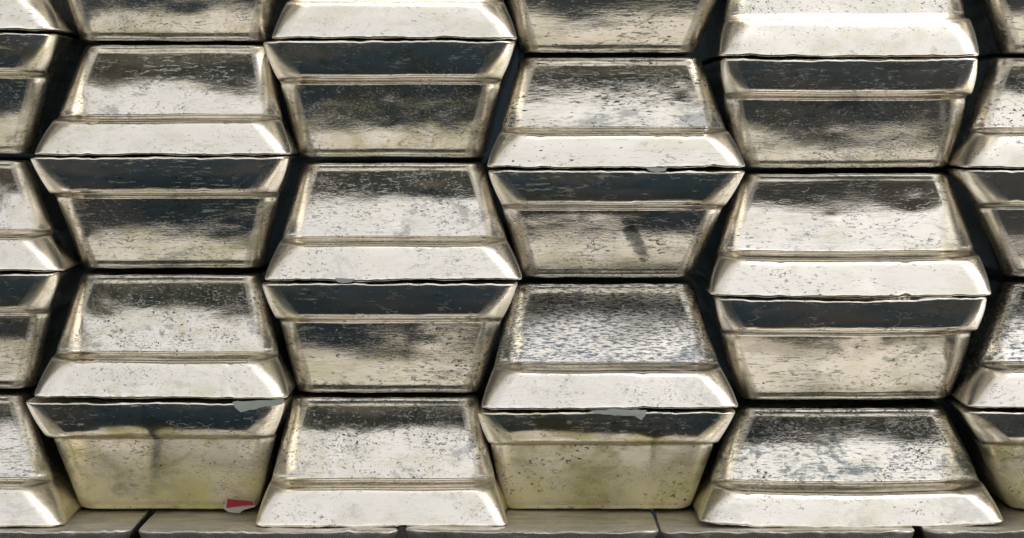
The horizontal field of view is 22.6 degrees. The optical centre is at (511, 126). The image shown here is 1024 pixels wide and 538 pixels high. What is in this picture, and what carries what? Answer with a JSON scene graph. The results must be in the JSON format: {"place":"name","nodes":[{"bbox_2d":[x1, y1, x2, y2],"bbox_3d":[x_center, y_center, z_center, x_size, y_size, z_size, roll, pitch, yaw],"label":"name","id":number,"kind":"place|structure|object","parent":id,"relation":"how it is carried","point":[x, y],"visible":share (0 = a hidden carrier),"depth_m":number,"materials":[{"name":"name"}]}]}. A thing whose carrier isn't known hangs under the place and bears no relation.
{"place":"outdoors","nodes":[
{"label":"outdoors","id":0,"kind":"place"},
{"bbox_2d":[395,509,662,537],"bbox_3d":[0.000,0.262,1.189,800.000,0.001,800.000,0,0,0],"label":"ground","id":1,"kind":"structure","parent":0,"point":[401,533],"depth_m":1.65,"materials":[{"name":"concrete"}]},
{"bbox_2d":[0,507,157,537],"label":"stone slab","id":2,"kind":"object","parent":1,"relation":"on","point":[84,522],"visible":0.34,"depth_m":1.19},
{"bbox_2d":[0,384,83,526],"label":"metal ingot","id":3,"kind":"object","parent":2,"relation":"on","point":[36,488],"visible":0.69,"depth_m":1.22,"materials":[{"name":"silver metal"}]},
{"bbox_2d":[0,264,97,388],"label":"metal ingot","id":4,"kind":"object","parent":3,"relation":"on","point":[34,308],"visible":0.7,"depth_m":1.22,"materials":[{"name":"silver metal"}]},
{"bbox_2d":[0,154,81,271],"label":"metal ingot","id":5,"kind":"object","parent":4,"relation":"on","point":[35,235],"visible":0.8,"depth_m":1.22,"materials":[{"name":"silver metal"}]},
{"bbox_2d":[0,33,97,153],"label":"metal ingot","id":6,"kind":"object","parent":5,"relation":"on","point":[37,71],"visible":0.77,"depth_m":1.22,"materials":[{"name":"silver metal"}]},
{"bbox_2d":[0,0,79,38],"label":"metal ingot","id":7,"kind":"object","parent":6,"relation":"on","point":[38,16],"visible":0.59,"depth_m":1.20,"materials":[{"name":"silver metal"}]},
{"bbox_2d":[139,496,398,537],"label":"stone slab","id":8,"kind":"object","parent":1,"relation":"on","point":[191,523],"visible":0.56,"depth_m":1.19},
{"bbox_2d":[26,386,297,508],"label":"metal ingot","id":9,"kind":"object","parent":8,"relation":"on","point":[170,453],"visible":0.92,"depth_m":1.22,"materials":[{"name":"silver metal"}]},
{"bbox_2d":[34,262,295,398],"bbox_3d":[-0.164,0.099,1.399,0.119,0.056,0.420,0,0,0],"label":"metal ingot","id":10,"kind":"object","parent":9,"relation":"on","point":[200,333],"visible":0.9,"depth_m":1.22,"materials":[{"name":"silver metal"}]},
{"bbox_2d":[31,154,334,268],"bbox_3d":[-0.165,0.042,1.399,0.120,0.055,0.420,0,0,0],"label":"metal ingot","id":11,"kind":"object","parent":10,"relation":"on","point":[154,212],"visible":0.98,"depth_m":1.22,"materials":[{"name":"silver metal"}]},
{"bbox_2d":[35,45,298,155],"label":"metal ingot","id":12,"kind":"object","parent":11,"relation":"on","point":[173,100],"visible":0.91,"depth_m":1.22,"materials":[{"name":"silver metal"}]},
{"bbox_2d":[66,0,288,44],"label":"metal ingot","id":13,"kind":"object","parent":12,"relation":"on","point":[176,22],"visible":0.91,"depth_m":1.23,"materials":[{"name":"silver metal"}]},
{"bbox_2d":[223,499,255,512],"bbox_3d":[-0.131,0.182,1.228,0.015,0.006,0.005,0,0,0],"label":"paper scrap","id":14,"kind":"object","parent":8,"relation":"on","point":[234,505],"visible":1,"depth_m":1.23,"materials":[{"name":"red paper"}]},
{"bbox_2d":[255,389,507,527],"bbox_3d":[-0.061,0.159,1.399,0.118,0.056,0.420,0,0,0],"label":"metal ingot","id":15,"kind":"object","parent":8,"relation":"on","point":[344,460],"visible":0.87,"depth_m":1.22,"materials":[{"name":"silver metal"}]},
{"bbox_2d":[262,280,517,392],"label":"metal ingot","id":16,"kind":"object","parent":15,"relation":"on","point":[418,336],"visible":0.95,"depth_m":1.22,"materials":[{"name":"silver metal"}]},
{"bbox_2d":[265,155,521,282],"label":"metal ingot","id":17,"kind":"object","parent":16,"relation":"on","point":[357,219],"visible":0.96,"depth_m":1.22,"materials":[{"name":"silver metal"}]},
{"bbox_2d":[263,40,514,157],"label":"metal ingot","id":18,"kind":"object","parent":17,"relation":"on","point":[399,98],"visible":1,"depth_m":1.22,"materials":[{"name":"silver metal"}]},
{"bbox_2d":[272,0,516,58],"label":"metal ingot","id":19,"kind":"object","parent":18,"relation":"on","point":[364,20],"visible":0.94,"depth_m":1.19,"materials":[{"name":"silver metal"}]},
{"bbox_2d":[483,56,517,156],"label":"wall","id":20,"kind":"structure","parent":1,"relation":"on","point":[500,116],"depth_m":2.71,"materials":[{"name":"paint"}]},
{"bbox_2d":[406,508,658,537],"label":"stone slab","id":21,"kind":"object","parent":1,"relation":"on","point":[581,523],"visible":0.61,"depth_m":1.19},
{"bbox_2d":[478,375,734,508],"bbox_3d":[0.044,0.158,1.398,0.121,0.054,0.422,0,0,0],"label":"metal ingot","id":22,"kind":"object","parent":21,"relation":"on","point":[605,459],"visible":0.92,"depth_m":1.22,"materials":[{"name":"silver metal"}]},
{"bbox_2d":[482,276,737,409],"bbox_3d":[0.046,0.104,1.399,0.120,0.056,0.420,0,0,0],"label":"metal ingot","id":23,"kind":"object","parent":22,"relation":"on","point":[600,343],"visible":0.94,"depth_m":1.22,"materials":[{"name":"silver metal"}]},
{"bbox_2d":[488,166,744,277],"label":"metal ingot","id":24,"kind":"object","parent":23,"relation":"on","point":[603,223],"visible":0.98,"depth_m":1.22,"materials":[{"name":"silver metal"}]},
{"bbox_2d":[487,57,744,171],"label":"metal ingot","id":25,"kind":"object","parent":24,"relation":"on","point":[657,114],"visible":1,"depth_m":1.22,"materials":[{"name":"silver metal"}]},
{"bbox_2d":[503,0,715,61],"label":"metal ingot","id":26,"kind":"object","parent":25,"relation":"on","point":[609,28],"visible":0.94,"depth_m":1.23,"materials":[{"name":"silver metal"}]},
{"bbox_2d":[653,504,913,537],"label":"stone slab","id":27,"kind":"object","parent":1,"relation":"on","point":[685,522],"visible":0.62,"depth_m":1.18,"materials":[{"name":"grey stone"}]},
{"bbox_2d":[691,381,1002,527],"bbox_3d":[0.158,0.161,1.399,0.142,0.051,0.420,0,0,0],"label":"metal ingot","id":28,"kind":"object","parent":27,"relation":"on","point":[836,463],"visible":0.83,"depth_m":1.22,"materials":[{"name":"silver metal"}]},
{"bbox_2d":[685,276,986,399],"bbox_3d":[0.158,0.106,1.399,0.126,0.054,0.420,0,0,0],"label":"metal ingot","id":29,"kind":"object","parent":28,"relation":"on","point":[834,348],"visible":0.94,"depth_m":1.22,"materials":[{"name":"silver metal"}]},
{"bbox_2d":[690,167,990,297],"bbox_3d":[0.158,0.051,1.399,0.132,0.057,0.420,0,0,0],"label":"metal ingot","id":30,"kind":"object","parent":29,"relation":"on","point":[847,232],"visible":0.92,"depth_m":1.22,"materials":[{"name":"silver metal"}]},
{"bbox_2d":[703,58,977,168],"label":"metal ingot","id":31,"kind":"object","parent":30,"relation":"on","point":[849,113],"visible":0.86,"depth_m":1.22,"materials":[{"name":"silver metal"}]},
{"bbox_2d":[684,0,978,64],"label":"metal ingot","id":32,"kind":"object","parent":31,"relation":"on","point":[795,29],"visible":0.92,"depth_m":1.20,"materials":[{"name":"silver metal"}]},
{"bbox_2d":[912,490,1023,537],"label":"stone slab","id":33,"kind":"object","parent":1,"relation":"on","point":[1011,525],"visible":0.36,"depth_m":1.18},
{"bbox_2d":[931,395,1023,508],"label":"metal ingot","id":34,"kind":"object","parent":33,"relation":"on","point":[992,439],"visible":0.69,"depth_m":1.22,"materials":[{"name":"silver metal"}]},
{"bbox_2d":[949,269,1023,407],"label":"metal ingot","id":35,"kind":"object","parent":34,"relation":"on","point":[991,374],"visible":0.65,"depth_m":1.22,"materials":[{"name":"silver metal"}]},
{"bbox_2d":[904,166,1023,276],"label":"metal ingot","id":36,"kind":"object","parent":35,"relation":"on","point":[991,201],"visible":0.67,"depth_m":1.22,"materials":[{"name":"silver metal"}]},
{"bbox_2d":[947,57,1023,167],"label":"metal ingot","id":37,"kind":"object","parent":36,"relation":"on","point":[991,133],"visible":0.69,"depth_m":1.22,"materials":[{"name":"silver metal"}]},
{"bbox_2d":[963,0,1023,59],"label":"metal ingot","id":38,"kind":"object","parent":37,"relation":"on","point":[998,26],"visible":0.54,"depth_m":1.24,"materials":[{"name":"silver metal"}]}
]}

